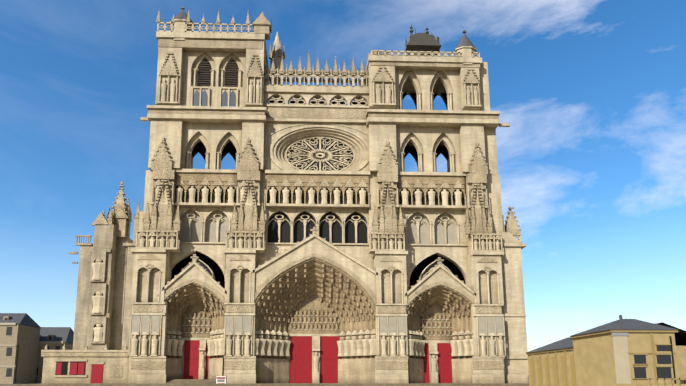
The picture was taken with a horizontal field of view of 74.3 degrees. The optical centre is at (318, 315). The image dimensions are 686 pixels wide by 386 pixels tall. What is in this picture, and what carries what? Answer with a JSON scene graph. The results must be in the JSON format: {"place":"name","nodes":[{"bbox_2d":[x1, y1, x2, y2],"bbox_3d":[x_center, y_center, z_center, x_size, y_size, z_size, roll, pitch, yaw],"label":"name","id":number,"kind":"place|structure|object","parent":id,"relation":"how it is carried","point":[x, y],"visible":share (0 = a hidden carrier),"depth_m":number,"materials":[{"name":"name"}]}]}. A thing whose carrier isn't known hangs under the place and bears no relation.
{"place":"outdoors","nodes":[
{"label":"outdoors","id":0,"kind":"place"},
{"bbox_2d":[0,10,685,352],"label":"slate","id":1,"kind":"object","parent":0,"point":[65,334],"visible":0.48,"depth_m":86.19,"materials":[{"name":"grey stone"}]},
{"bbox_2d":[181,6,621,318],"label":"lead","id":2,"kind":"object","parent":1,"relation":"on","point":[426,41],"visible":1,"depth_m":117.28,"materials":[{"name":"grey metal"}]},
{"bbox_2d":[0,0,685,351],"label":"sky","id":3,"kind":"structure","parent":0,"point":[591,156],"materials":[{"name":"blue"}]},
{"bbox_3d":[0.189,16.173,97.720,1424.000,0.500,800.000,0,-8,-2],"label":"paving","id":4,"kind":"structure","parent":0,"visible":0},
{"bbox_2d":[0,316,39,383],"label":"wall","id":5,"kind":"structure","parent":4,"relation":"on","point":[25,338],"depth_m":168.91,"materials":[{"name":"beige paint"}]},
{"bbox_2d":[0,323,63,377],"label":"trim","id":6,"kind":"structure","parent":5,"relation":"attached to","point":[51,342],"depth_m":179.81,"materials":[{"name":"beige"}]},
{"bbox_2d":[36,335,72,383],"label":"wall","id":7,"kind":"structure","parent":4,"relation":"on","point":[69,346],"depth_m":180.88,"materials":[{"name":"beige stone"}]},
{"bbox_2d":[41,350,128,383],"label":"stone","id":8,"kind":"object","parent":4,"relation":"on","point":[49,370],"visible":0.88,"depth_m":98.89,"materials":[{"name":"beige stone"}]},
{"bbox_2d":[216,376,225,383],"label":"sign","id":9,"kind":"object","parent":4,"relation":"on","point":[220,382],"visible":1,"depth_m":92.52,"materials":[{"name":"white metal"}]},
{"bbox_2d":[0,379,529,385],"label":"ground","id":10,"kind":"structure","parent":4,"relation":"on","point":[190,382],"depth_m":92.97,"materials":[{"name":"grey stone"}]},
{"bbox_2d":[68,224,135,349],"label":"stone","id":11,"kind":"object","parent":10,"relation":"on","point":[110,249],"visible":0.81,"depth_m":107.55,"materials":[{"name":"beige stone"}]},
{"bbox_2d":[56,336,452,383],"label":"red doors","id":12,"kind":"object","parent":10,"relation":"on","point":[302,361],"visible":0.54,"depth_m":104.41,"materials":[{"name":"red wood"}]},
{"bbox_2d":[44,19,528,383],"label":"stone","id":13,"kind":"object","parent":10,"relation":"on","point":[274,140],"visible":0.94,"depth_m":106.50,"materials":[{"name":"beige stone"}]},
{"bbox_2d":[193,90,235,106],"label":"glass","id":14,"kind":"object","parent":13,"relation":"attached to","point":[204,99],"visible":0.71,"depth_m":109.86,"materials":[{"name":"blue"}]},
{"bbox_2d":[197,60,238,86],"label":"louvre","id":15,"kind":"object","parent":13,"relation":"attached to","point":[228,69],"visible":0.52,"depth_m":112.22,"materials":[{"name":"grey wood"}]},
{"bbox_2d":[41,9,520,382],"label":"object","id":16,"kind":"object","parent":13,"relation":"attached to","point":[162,222],"visible":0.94,"depth_m":105.10,"materials":[{"name":"beige stone"}]},
{"bbox_2d":[188,138,436,279],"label":"glass","id":17,"kind":"object","parent":13,"relation":"on","point":[298,231],"visible":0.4,"depth_m":107.43,"materials":[{"name":"black glass"}]},
{"bbox_2d":[182,295,451,339],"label":"tympanum","id":18,"kind":"object","parent":13,"relation":"on","point":[314,303],"visible":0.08,"depth_m":105.91,"materials":[{"name":"beige stone"}]},
{"bbox_2d":[131,210,503,334],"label":"blind arches","id":19,"kind":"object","parent":13,"relation":"on","point":[211,226],"visible":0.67,"depth_m":106.27,"materials":[{"name":"beige stone"}]},
{"bbox_2d":[171,185,464,288],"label":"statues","id":20,"kind":"object","parent":13,"relation":"attached to","point":[324,192],"visible":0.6,"depth_m":106.50,"materials":[{"name":"beige stone"}]},
{"bbox_2d":[176,184,463,205],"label":"gallery niches","id":21,"kind":"object","parent":13,"relation":"attached to","point":[320,198],"visible":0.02,"depth_m":107.82,"materials":[{"name":"beige stone"}]},
{"bbox_2d":[184,336,451,382],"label":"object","id":22,"kind":"object","parent":10,"relation":"on","point":[328,361],"visible":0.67,"depth_m":104.50,"materials":[{"name":"red"}]},
{"bbox_2d":[165,173,472,382],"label":"portal","id":23,"kind":"object","parent":10,"relation":"on","point":[341,294],"visible":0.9,"depth_m":103.85,"materials":[{"name":"beige stone"}]},
{"bbox_2d":[14,64,685,383],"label":"windows","id":24,"kind":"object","parent":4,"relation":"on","point":[229,148],"visible":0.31,"depth_m":117.43,"materials":[{"name":"black"}]},
{"bbox_2d":[217,379,511,383],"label":"grey sign","id":25,"kind":"object","parent":4,"relation":"on","point":[220,380],"visible":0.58,"depth_m":92.51,"materials":[{"name":"grey"}]},
{"bbox_2d":[526,330,685,385],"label":"trim","id":26,"kind":"object","parent":4,"relation":"on","point":[655,378],"visible":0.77,"depth_m":58.71,"materials":[{"name":"beige paint"}]},
{"bbox_2d":[528,332,685,385],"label":"building walls","id":27,"kind":"structure","parent":4,"relation":"on","point":[594,359],"depth_m":58.61,"materials":[{"name":"beige paint"}]},
{"bbox_2d":[4,318,671,377],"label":"window","id":28,"kind":"structure","parent":27,"relation":"attached to","point":[662,372],"depth_m":55.94,"materials":[{"name":"grey glass"}]},
{"bbox_2d":[530,355,575,385],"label":"pilasters","id":29,"kind":"object","parent":27,"relation":"attached to","point":[554,371],"visible":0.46,"depth_m":78.36,"materials":[{"name":"beige paint"}]},
{"bbox_2d":[611,332,628,335],"bbox_3d":[37.552,2.216,56.257,2.062,0.500,0.120,0,-8,-2],"label":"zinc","id":30,"kind":"object","parent":27,"relation":"attached to","point":[619,333],"visible":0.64,"depth_m":56.19,"materials":[{"name":"grey metal"}]},
{"bbox_2d":[612,336,630,383],"bbox_3d":[37.517,6.133,55.741,1.816,7.700,0.050,0,-8,-2],"label":"wall pilaster","id":31,"kind":"object","parent":27,"relation":"attached to","point":[621,358],"visible":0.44,"depth_m":55.81,"materials":[{"name":"beige paint"}]}
]}

